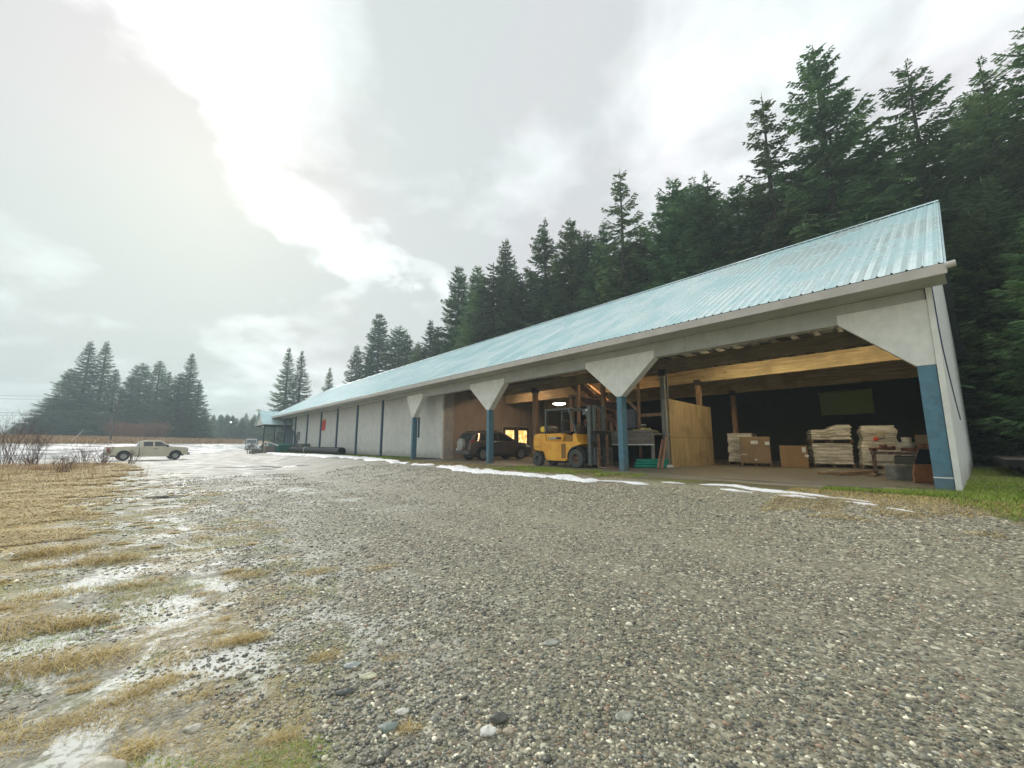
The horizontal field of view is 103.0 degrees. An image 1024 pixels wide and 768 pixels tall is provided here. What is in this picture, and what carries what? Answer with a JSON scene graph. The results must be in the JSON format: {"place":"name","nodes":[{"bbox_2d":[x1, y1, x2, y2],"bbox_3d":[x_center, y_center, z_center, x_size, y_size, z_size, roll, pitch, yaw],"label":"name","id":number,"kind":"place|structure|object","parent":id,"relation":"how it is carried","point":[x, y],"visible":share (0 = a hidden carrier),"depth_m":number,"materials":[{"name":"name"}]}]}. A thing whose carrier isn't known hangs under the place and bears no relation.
{"place":"outdoors","nodes":[
{"label":"outdoors","id":0,"kind":"place"},
{"bbox_2d":[0,464,143,546],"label":"dry grass","id":1,"kind":"structure","parent":0,"point":[16,491],"depth_m":11.27,"materials":[{"name":"plant"}]},
{"bbox_2d":[0,434,245,443],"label":"bank grass","id":2,"kind":"structure","parent":0,"point":[68,439],"depth_m":77.61,"materials":[{"name":"plant"}]},
{"bbox_2d":[1,444,267,459],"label":"snow","id":3,"kind":"structure","parent":0,"point":[192,448],"depth_m":60.82,"materials":[{"name":"snow"}]},
{"bbox_2d":[0,441,1023,767],"bbox_3d":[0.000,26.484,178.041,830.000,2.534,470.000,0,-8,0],"label":"ground","id":4,"kind":"structure","parent":0,"point":[72,751],"depth_m":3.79,"materials":[{"name":"gravel"}]},
{"bbox_2d":[0,408,52,464],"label":"bare shrub","id":5,"kind":"object","parent":4,"relation":"on","point":[9,449],"visible":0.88,"depth_m":27.33,"materials":[{"name":"plant"}]},
{"bbox_2d":[1,416,67,435],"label":"spruce tree","id":6,"kind":"object","parent":4,"relation":"on","point":[37,425],"visible":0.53,"depth_m":98.96,"materials":[{"name":"green plant"}]},
{"bbox_2d":[15,425,59,464],"bbox_3d":[-31.038,3.979,26.562,1.838,2.983,2.247,0,-8,0],"label":"bare shrub","id":7,"kind":"object","parent":4,"relation":"on","point":[38,449],"visible":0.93,"depth_m":26.67,"materials":[{"name":"plant"}]},
{"bbox_2d":[7,396,77,434],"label":"spruce tree","id":8,"kind":"object","parent":4,"relation":"on","point":[48,406],"visible":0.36,"depth_m":104.93,"materials":[{"name":"green plant"}]},
{"bbox_2d":[10,369,91,429],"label":"spruce tree","id":9,"kind":"object","parent":4,"relation":"on","point":[57,386],"visible":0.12,"depth_m":111.98,"materials":[{"name":"green plant"}]},
{"bbox_2d":[0,460,127,470],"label":"tall weeds","id":10,"kind":"object","parent":4,"relation":"on","point":[41,466],"visible":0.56,"depth_m":24.55,"materials":[{"name":"plant"}]},
{"bbox_2d":[50,452,81,472],"bbox_3d":[-23.503,4.168,21.481,1.350,1.139,1.078,5,-10,-28],"label":"bare shrub","id":11,"kind":"object","parent":4,"relation":"on","point":[62,459],"visible":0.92,"depth_m":21.39,"materials":[{"name":"plant"}]},
{"bbox_2d":[38,341,105,435],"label":"spruce tree","id":12,"kind":"object","parent":4,"relation":"on","point":[85,370],"visible":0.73,"depth_m":107.10,"materials":[{"name":"green plant"}]},
{"bbox_2d":[0,451,150,483],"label":"weed stalks","id":13,"kind":"object","parent":4,"relation":"on","point":[15,472],"visible":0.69,"depth_m":18.91,"materials":[{"name":"plant"}]},
{"bbox_2d":[63,442,104,463],"bbox_3d":[-30.341,4.907,28.670,1.994,1.775,1.669,1,-8,-7],"label":"bare shrub","id":14,"kind":"object","parent":4,"relation":"on","point":[84,455],"visible":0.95,"depth_m":28.86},
{"bbox_2d":[59,341,126,435],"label":"spruce tree","id":15,"kind":"object","parent":4,"relation":"on","point":[106,365],"visible":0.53,"depth_m":110.02,"materials":[{"name":"green plant"}]},
{"bbox_2d":[78,756,127,767],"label":"stone","id":16,"kind":"object","parent":4,"relation":"on","point":[105,762],"visible":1,"depth_m":1.85,"materials":[{"name":"stone"}]},
{"bbox_2d":[77,369,134,436],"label":"spruce tree","id":17,"kind":"object","parent":4,"relation":"on","point":[111,407],"visible":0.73,"depth_m":107.39,"materials":[{"name":"green plant"}]},
{"bbox_2d":[89,374,149,434],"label":"spruce tree","id":18,"kind":"object","parent":4,"relation":"on","point":[134,388],"visible":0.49,"depth_m":112.20,"materials":[{"name":"green plant"}]},
{"bbox_2d":[123,421,151,436],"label":"thicket shrub","id":19,"kind":"object","parent":4,"relation":"on","point":[139,433],"visible":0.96,"depth_m":94.21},
{"bbox_2d":[122,362,154,422],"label":"spruce tree","id":20,"kind":"object","parent":4,"relation":"on","point":[143,374],"visible":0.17,"depth_m":119.00,"materials":[{"name":"green plant"}]},
{"bbox_2d":[102,440,189,460],"bbox_3d":[-34.387,6.237,38.517,2.320,1.840,6.040,-7,-11,40],"label":"pickup truck","id":21,"kind":"object","parent":4,"relation":"on","point":[155,448],"visible":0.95,"depth_m":37.98,"materials":[{"name":"beige paint"}]},
{"bbox_2d":[127,360,171,434],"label":"spruce tree","id":22,"kind":"object","parent":4,"relation":"on","point":[156,392],"visible":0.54,"depth_m":115.84,"materials":[{"name":"green plant"}]},
{"bbox_2d":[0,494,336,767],"bbox_3d":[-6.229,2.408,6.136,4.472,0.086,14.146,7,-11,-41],"label":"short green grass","id":23,"kind":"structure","parent":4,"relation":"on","point":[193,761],"depth_m":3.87,"materials":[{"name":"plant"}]},
{"bbox_2d":[144,374,207,437],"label":"spruce tree","id":24,"kind":"object","parent":4,"relation":"on","point":[176,393],"visible":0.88,"depth_m":109.62,"materials":[{"name":"green plant"}]},
{"bbox_2d":[151,353,214,437],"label":"spruce tree","id":25,"kind":"object","parent":4,"relation":"on","point":[191,374],"visible":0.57,"depth_m":115.06,"materials":[{"name":"green plant"}]},
{"bbox_2d":[185,381,219,437],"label":"spruce tree","id":26,"kind":"object","parent":4,"relation":"on","point":[202,406],"visible":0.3,"depth_m":118.57,"materials":[{"name":"green plant"}]},
{"bbox_2d":[0,473,432,767],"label":"dry grass","id":27,"kind":"structure","parent":4,"relation":"on","point":[67,619],"depth_m":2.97,"materials":[{"name":"plant"}]},
{"bbox_2d":[212,415,227,438],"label":"spruce tree","id":28,"kind":"object","parent":4,"relation":"on","point":[220,424],"visible":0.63,"depth_m":158.10,"materials":[{"name":"green plant"}]},
{"bbox_2d":[219,416,243,439],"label":"spruce tree","id":29,"kind":"object","parent":4,"relation":"on","point":[232,432],"visible":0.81,"depth_m":148.81,"materials":[{"name":"green plant"}]},
{"bbox_2d":[255,348,299,443],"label":"spruce tree","id":30,"kind":"object","parent":4,"relation":"on","point":[285,394],"visible":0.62,"depth_m":112.48,"materials":[{"name":"green plant"}]},
{"bbox_2d":[268,350,311,442],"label":"spruce tree","id":31,"kind":"object","parent":4,"relation":"on","point":[299,388],"visible":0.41,"depth_m":115.46,"materials":[{"name":"green plant"}]},
{"bbox_2d":[304,447,345,454],"bbox_3d":[-17.620,6.213,37.973,0.675,0.680,10.200,7,-11,-41],"label":"culvert pipe","id":32,"kind":"object","parent":4,"relation":"on","point":[331,450],"visible":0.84,"depth_m":36.39,"materials":[{"name":"black plastic"}]},
{"bbox_2d":[281,451,417,458],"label":"short green grass","id":33,"kind":"structure","parent":4,"relation":"on","point":[387,457],"depth_m":29.68,"materials":[{"name":"plant"}]},
{"bbox_2d":[342,344,364,383],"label":"spruce tree","id":34,"kind":"object","parent":4,"relation":"on","point":[357,359],"visible":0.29,"depth_m":98.65,"materials":[{"name":"green plant"}]},
{"bbox_2d":[353,314,393,380],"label":"spruce tree","id":35,"kind":"object","parent":4,"relation":"on","point":[372,362],"visible":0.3,"depth_m":93.19,"materials":[{"name":"green plant"}]},
{"bbox_2d":[378,721,397,732],"bbox_3d":[-0.659,1.834,2.175,0.103,0.041,0.070,3,-9,-17],"label":"stone","id":36,"kind":"object","parent":4,"relation":"on","point":[390,726],"visible":0.96,"depth_m":2.17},
{"bbox_2d":[374,325,412,373],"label":"spruce tree","id":37,"kind":"object","parent":4,"relation":"on","point":[393,353],"visible":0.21,"depth_m":90.59,"materials":[{"name":"green plant"}]},
{"bbox_2d":[390,333,413,368],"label":"spruce tree","id":38,"kind":"object","parent":4,"relation":"on","point":[404,352],"visible":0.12,"depth_m":88.05,"materials":[{"name":"green plant"}]},
{"bbox_2d":[417,320,439,360],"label":"spruce tree","id":39,"kind":"object","parent":4,"relation":"on","point":[426,347],"visible":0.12,"depth_m":67.79,"materials":[{"name":"green plant"}]},
{"bbox_2d":[427,327,447,357],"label":"spruce tree","id":40,"kind":"object","parent":4,"relation":"on","point":[436,337],"visible":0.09,"depth_m":66.03,"materials":[{"name":"green plant"}]},
{"bbox_2d":[434,266,473,353],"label":"spruce tree","id":41,"kind":"object","parent":4,"relation":"on","point":[454,303],"visible":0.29,"depth_m":64.60,"materials":[{"name":"green plant"}]},
{"bbox_2d":[450,266,485,349],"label":"spruce tree","id":42,"kind":"object","parent":4,"relation":"on","point":[473,281],"visible":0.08,"depth_m":61.13,"materials":[{"name":"green plant"}]},
{"bbox_2d":[448,284,502,350],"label":"spruce tree","id":43,"kind":"object","parent":4,"relation":"on","point":[476,312],"visible":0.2,"depth_m":54.88,"materials":[{"name":"green plant"}]},
{"bbox_2d":[458,262,511,347],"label":"spruce tree","id":44,"kind":"object","parent":4,"relation":"on","point":[489,295],"visible":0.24,"depth_m":54.00,"materials":[{"name":"green plant"}]},
{"bbox_2d":[480,724,496,736],"bbox_3d":[-0.127,1.838,2.154,0.092,0.058,0.065,3,-9,-17],"label":"stone","id":45,"kind":"object","parent":4,"relation":"on","point":[489,730],"visible":0.95,"depth_m":2.14,"materials":[{"name":"stone"}]},
{"bbox_2d":[490,712,507,724],"bbox_3d":[-0.069,1.853,2.255,0.105,0.062,0.073,3,-9,-17],"label":"stone","id":46,"kind":"object","parent":4,"relation":"on","point":[497,718],"visible":0.91,"depth_m":2.24,"materials":[{"name":"stone"}]},
{"bbox_2d":[480,238,521,338],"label":"spruce tree","id":47,"kind":"object","parent":4,"relation":"on","point":[505,262],"visible":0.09,"depth_m":56.88,"materials":[{"name":"green plant"}]},
{"bbox_2d":[491,270,527,335],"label":"spruce tree","id":48,"kind":"object","parent":4,"relation":"on","point":[514,272],"visible":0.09,"depth_m":52.05,"materials":[{"name":"green plant"}]},
{"bbox_2d":[490,271,537,338],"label":"spruce tree","id":49,"kind":"object","parent":4,"relation":"on","point":[515,297],"visible":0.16,"depth_m":49.53,"materials":[{"name":"green plant"}]},
{"bbox_2d":[513,217,560,327],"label":"spruce tree","id":50,"kind":"object","parent":4,"relation":"on","point":[543,258],"visible":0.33,"depth_m":48.32,"materials":[{"name":"green plant"}]},
{"bbox_2d":[527,275,577,325],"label":"spruce tree","id":51,"kind":"object","parent":4,"relation":"on","point":[546,308],"visible":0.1,"depth_m":44.98,"materials":[{"name":"green plant"}]},
{"bbox_2d":[542,217,591,320],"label":"spruce tree","id":52,"kind":"object","parent":4,"relation":"on","point":[571,259],"visible":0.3,"depth_m":45.34,"materials":[{"name":"green plant"}]},
{"bbox_2d":[556,229,612,311],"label":"spruce tree","id":53,"kind":"object","parent":4,"relation":"on","point":[585,248],"visible":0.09,"depth_m":46.49,"materials":[{"name":"green plant"}]},
{"bbox_2d":[265,452,912,511],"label":"snow","id":54,"kind":"structure","parent":4,"relation":"on","point":[568,477],"depth_m":13.22,"materials":[{"name":"snow"}]},
{"bbox_2d":[572,242,621,310],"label":"spruce tree","id":55,"kind":"object","parent":4,"relation":"on","point":[591,294],"visible":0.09,"depth_m":41.21,"materials":[{"name":"green plant"}]},
{"bbox_2d":[576,222,620,304],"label":"spruce tree","id":56,"kind":"object","parent":4,"relation":"on","point":[603,240],"visible":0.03,"depth_m":45.51,"materials":[{"name":"green plant"}]},
{"bbox_2d":[254,200,973,491],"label":"barn","id":57,"kind":"structure","parent":4,"relation":"on","point":[773,345],"depth_m":16.98,"materials":[{"name":"white metal"}]},
{"bbox_2d":[516,427,528,456],"bbox_3d":[0.771,4.276,29.896,1.210,2.130,0.050,7,-11,-41],"label":"door","id":58,"kind":"structure","parent":57,"relation":"in","point":[522,434],"depth_m":29.96,"materials":[{"name":"brown"}]},
{"bbox_2d":[591,170,654,305],"bbox_3d":[10.361,-7.322,38.218,10.767,28.634,10.540,-6,-10,36],"label":"spruce tree","id":59,"kind":"object","parent":4,"relation":"on","point":[614,293],"visible":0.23,"depth_m":38.46,"materials":[{"name":"green plant"}]},
{"bbox_2d":[602,248,644,303],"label":"spruce tree","id":60,"kind":"object","parent":4,"relation":"on","point":[620,275],"visible":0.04,"depth_m":39.81,"materials":[{"name":"green plant"}]},
{"bbox_2d":[624,229,666,294],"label":"spruce tree","id":61,"kind":"object","parent":4,"relation":"on","point":[646,281],"visible":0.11,"depth_m":38.29,"materials":[{"name":"green plant"}]},
{"bbox_2d":[638,178,722,290],"bbox_3d":[14.217,-5.968,34.411,10.220,24.930,10.366,1,-8,-9],"label":"spruce tree","id":62,"kind":"object","parent":4,"relation":"on","point":[673,212],"visible":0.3,"depth_m":34.77,"materials":[{"name":"green plant"}]},
{"bbox_2d":[650,177,747,285],"bbox_3d":[17.287,-6.124,36.574,14.152,26.338,14.381,2,-9,-16],"label":"spruce tree","id":63,"kind":"object","parent":4,"relation":"on","point":[694,187],"visible":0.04,"depth_m":36.22,"materials":[{"name":"green plant"}]},
{"bbox_2d":[378,459,1023,538],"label":"trampled grass","id":64,"kind":"structure","parent":4,"relation":"on","point":[916,497],"depth_m":7.21,"materials":[{"name":"plant"}]},
{"bbox_2d":[673,201,729,277],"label":"spruce tree","id":65,"kind":"object","parent":4,"relation":"on","point":[696,239],"visible":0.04,"depth_m":34.46,"materials":[{"name":"green plant"}]},
{"bbox_2d":[676,171,749,277],"bbox_3d":[16.160,-6.012,32.219,8.624,24.050,8.735,7,-11,-40],"label":"spruce tree","id":66,"kind":"object","parent":4,"relation":"on","point":[707,207],"visible":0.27,"depth_m":33.01,"materials":[{"name":"green plant"}]},
{"bbox_2d":[615,474,827,487],"bbox_3d":[5.105,2.647,10.983,1.080,0.162,5.500,7,-11,-41],"label":"concrete apron","id":67,"kind":"object","parent":4,"relation":"on","point":[741,481],"visible":0.25,"depth_m":10.60,"materials":[{"name":"concrete"}]},
{"bbox_2d":[716,183,755,268],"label":"spruce tree","id":68,"kind":"object","parent":4,"relation":"on","point":[736,209],"visible":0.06,"depth_m":35.42,"materials":[{"name":"green plant"}]},
{"bbox_2d":[485,465,1023,521],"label":"green grass","id":69,"kind":"structure","parent":4,"relation":"on","point":[976,485],"depth_m":8.30,"materials":[{"name":"plant"}]},
{"bbox_2d":[731,181,795,260],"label":"spruce tree","id":70,"kind":"object","parent":4,"relation":"on","point":[755,225],"visible":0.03,"depth_m":31.62,"materials":[{"name":"green plant"}]},
{"bbox_2d":[722,94,821,264],"bbox_3d":[18.727,-8.425,29.026,10.573,28.119,10.351,0,-8,3],"label":"spruce tree","id":71,"kind":"object","parent":4,"relation":"on","point":[773,207],"visible":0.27,"depth_m":29.69,"materials":[{"name":"green plant"}]},
{"bbox_2d":[789,158,846,238],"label":"spruce tree","id":72,"kind":"object","parent":4,"relation":"on","point":[820,195],"visible":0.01,"depth_m":31.06,"materials":[{"name":"green plant"}]},
{"bbox_2d":[763,43,977,415],"bbox_3d":[21.060,-9.679,27.447,13.059,30.058,13.511,8,-12,-44],"label":"spruce tree","id":73,"kind":"object","parent":4,"relation":"on","point":[846,141],"visible":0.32,"depth_m":26.76,"materials":[{"name":"green plant"}]},
{"bbox_2d":[836,134,984,440],"bbox_3d":[22.995,-5.802,25.035,9.434,22.043,10.268,7,-11,-41],"label":"spruce tree","id":74,"kind":"object","parent":4,"relation":"on","point":[904,196],"visible":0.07,"depth_m":25.50,"materials":[{"name":"green plant"}]},
{"bbox_2d":[874,58,1017,455],"bbox_3d":[25.888,-8.477,24.720,11.633,26.775,12.036,-3,-9,21],"label":"spruce tree","id":75,"kind":"object","parent":4,"relation":"on","point":[924,155],"visible":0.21,"depth_m":25.33,"materials":[{"name":"green plant"}]},
{"bbox_2d":[927,74,1023,240],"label":"spruce tree","id":76,"kind":"object","parent":4,"relation":"on","point":[970,107],"visible":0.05,"depth_m":27.96,"materials":[{"name":"green plant"}]},
{"bbox_2d":[943,55,1022,448],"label":"spruce tree","id":77,"kind":"object","parent":4,"relation":"on","point":[986,112],"visible":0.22,"depth_m":25.39,"materials":[{"name":"green plant"}]},
{"bbox_2d":[945,209,1023,464],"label":"spruce tree","id":78,"kind":"object","parent":4,"relation":"on","point":[975,253],"visible":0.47,"depth_m":19.84,"materials":[{"name":"green plant"}]},
{"bbox_2d":[945,176,1023,462],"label":"spruce tree","id":79,"kind":"object","parent":4,"relation":"on","point":[989,203],"visible":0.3,"depth_m":20.38,"materials":[{"name":"green plant"}]},
{"bbox_2d":[962,223,1023,455],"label":"spruce tree","id":80,"kind":"object","parent":4,"relation":"on","point":[996,339],"visible":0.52,"depth_m":17.68,"materials":[{"name":"green plant"}]},
{"bbox_2d":[965,123,1023,437],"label":"spruce tree","id":81,"kind":"object","parent":4,"relation":"on","point":[1015,177],"visible":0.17,"depth_m":21.86,"materials":[{"name":"green plant"}]},
{"bbox_2d":[977,27,1023,436],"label":"spruce tree","id":82,"kind":"object","parent":4,"relation":"on","point":[1017,63],"visible":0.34,"depth_m":24.05,"materials":[{"name":"green plant"}]},
{"bbox_2d":[978,195,1023,455],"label":"spruce tree","id":83,"kind":"object","parent":4,"relation":"on","point":[1009,431],"visible":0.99,"depth_m":15.71,"materials":[{"name":"green plant"}]},
{"bbox_2d":[990,455,1023,474],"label":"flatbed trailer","id":84,"kind":"object","parent":4,"relation":"on","point":[1016,463],"visible":0.98,"depth_m":12.43,"materials":[{"name":"metal"}]},
{"bbox_2d":[0,0,1023,433],"label":"sky","id":85,"kind":"structure","parent":0,"point":[234,185],"materials":[{"name":"white"}]},
{"bbox_2d":[419,456,947,492],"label":"barn floor","id":86,"kind":"structure","parent":0,"point":[724,469],"depth_m":13.56,"materials":[{"name":"concrete"}]},
{"bbox_2d":[454,431,531,459],"bbox_3d":[-1.134,3.701,24.672,4.660,1.720,2.120,6,-10,-35],"label":"parked car","id":87,"kind":"object","parent":86,"relation":"on","point":[471,444],"visible":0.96,"depth_m":23.78,"materials":[{"name":"brown paint"}]},
{"bbox_2d":[533,405,632,468],"bbox_3d":[2.808,2.197,16.861,1.331,2.458,4.483,7,-11,-41],"label":"forklift","id":88,"kind":"object","parent":86,"relation":"on","point":[589,444],"visible":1,"depth_m":16.41,"materials":[{"name":"yellow metal"}]},
{"bbox_2d":[560,430,670,465],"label":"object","id":89,"kind":"structure","parent":86,"relation":"on","point":[649,441],"depth_m":17.60,"materials":[{"name":"grey metal"}]},
{"bbox_2d":[570,383,615,426],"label":"staircase","id":90,"kind":"structure","parent":89,"relation":"on","point":[609,418],"depth_m":22.10,"materials":[{"name":"brown wood"}]},
{"bbox_2d":[616,409,637,429],"bbox_3d":[5.533,1.809,19.334,0.510,1.150,1.000,7,-11,-41],"label":"cabinet","id":91,"kind":"object","parent":89,"relation":"on","point":[632,419],"visible":0.39,"depth_m":18.95,"materials":[{"name":"grey metal"}]},
{"bbox_2d":[741,462,772,465],"bbox_3d":[10.450,3.425,17.437,1.150,0.115,1.000,-5,-10,29],"label":"pallet","id":92,"kind":"object","parent":86,"relation":"on","point":[756,464],"visible":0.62,"depth_m":17.00,"materials":[{"name":"brown wood"}]},
{"bbox_2d":[739,437,771,462],"bbox_3d":[10.444,2.827,17.514,1.104,1.088,1.000,-5,-10,29],"label":"cardboard crate","id":93,"kind":"object","parent":92,"relation":"on","point":[755,450],"visible":1,"depth_m":17.11,"materials":[{"name":"cardboard"}]},
{"bbox_2d":[779,446,808,467],"bbox_3d":[11.504,2.951,16.636,0.940,0.860,0.816,-5,-10,32],"label":"cardboard box","id":94,"kind":"object","parent":86,"relation":"on","point":[794,456],"visible":0.96,"depth_m":16.31,"materials":[{"name":"cardboard"}]},
{"bbox_2d":[809,463,855,466],"bbox_3d":[13.050,3.308,16.646,1.350,0.115,1.000,-4,-9,27],"label":"pallet","id":95,"kind":"object","parent":86,"relation":"on","point":[832,465],"visible":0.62,"depth_m":16.34,"materials":[{"name":"brown wood"}]},
{"bbox_2d":[808,443,854,463],"bbox_3d":[13.057,2.840,16.709,1.355,0.826,0.997,-4,-9,27],"label":"wrapped load","id":96,"kind":"object","parent":95,"relation":"on","point":[831,453],"visible":0.99,"depth_m":16.32},
{"bbox_2d":[806,440,853,442],"bbox_3d":[13.050,2.354,16.786,1.380,0.115,1.000,-4,-9,27],"label":"pallet","id":97,"kind":"object","parent":96,"relation":"on","point":[830,441],"visible":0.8,"depth_m":16.62,"materials":[{"name":"brown wood"}]},
{"bbox_2d":[806,425,851,439],"bbox_3d":[13.049,2.000,16.836,1.370,0.596,1.002,-4,-9,27],"label":"wrapped load","id":98,"kind":"object","parent":97,"relation":"on","point":[837,432],"visible":1,"depth_m":16.39},
{"bbox_2d":[857,464,884,468],"bbox_3d":[13.950,3.127,15.409,1.250,0.115,1.000,-5,-10,33],"label":"pallet","id":99,"kind":"object","parent":86,"relation":"on","point":[863,466],"visible":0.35,"depth_m":15.31,"materials":[{"name":"brown wood"}]},
{"bbox_2d":[857,425,900,465],"bbox_3d":[13.941,2.330,15.513,1.183,1.486,0.969,-5,-10,33],"label":"wrapped load","id":100,"kind":"object","parent":99,"relation":"on","point":[873,436],"visible":0.77,"depth_m":15.23,"materials":[{"name":"beige paper"}]},
{"bbox_2d":[870,451,916,473],"bbox_3d":[11.636,2.353,12.025,1.500,0.700,0.700,-6,-10,36],"label":"metal bench","id":101,"kind":"object","parent":86,"relation":"on","point":[874,460],"visible":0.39,"depth_m":12.16,"materials":[{"name":"metal"}]},
{"bbox_2d":[884,464,912,479],"bbox_3d":[10.249,2.335,10.780,0.470,0.423,0.430,-1,-8,8],"label":"concrete block","id":102,"kind":"object","parent":86,"relation":"on","point":[898,471],"depth_m":10.61,"materials":[{"name":"concrete"}]},
{"bbox_2d":[894,455,914,464],"bbox_3d":[13.996,2.788,14.344,0.610,0.515,0.700,7,-11,-41],"label":"storage box","id":103,"kind":"object","parent":86,"relation":"on","point":[901,459],"visible":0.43,"depth_m":14.23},
{"bbox_2d":[912,448,933,482],"bbox_3d":[10.091,1.974,9.875,0.739,0.826,0.156,-2,-9,14],"label":"cardboard box","id":104,"kind":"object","parent":86,"relation":"on","point":[922,472],"depth_m":9.88,"materials":[{"name":"cardboard"}]},
{"bbox_2d":[728,443,740,451],"bbox_3d":[10.656,2.915,18.791,1.059,0.428,1.159,-7,-11,40],"label":"wrapped bale","id":105,"kind":"object","parent":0,"point":[733,447],"visible":0.44,"depth_m":18.53},
{"bbox_2d":[727,433,756,442],"bbox_3d":[10.652,2.495,18.853,1.049,0.428,1.165,-7,-11,40],"label":"wrapped bale","id":106,"kind":"object","parent":105,"relation":"on","point":[733,437],"visible":0.65,"depth_m":18.54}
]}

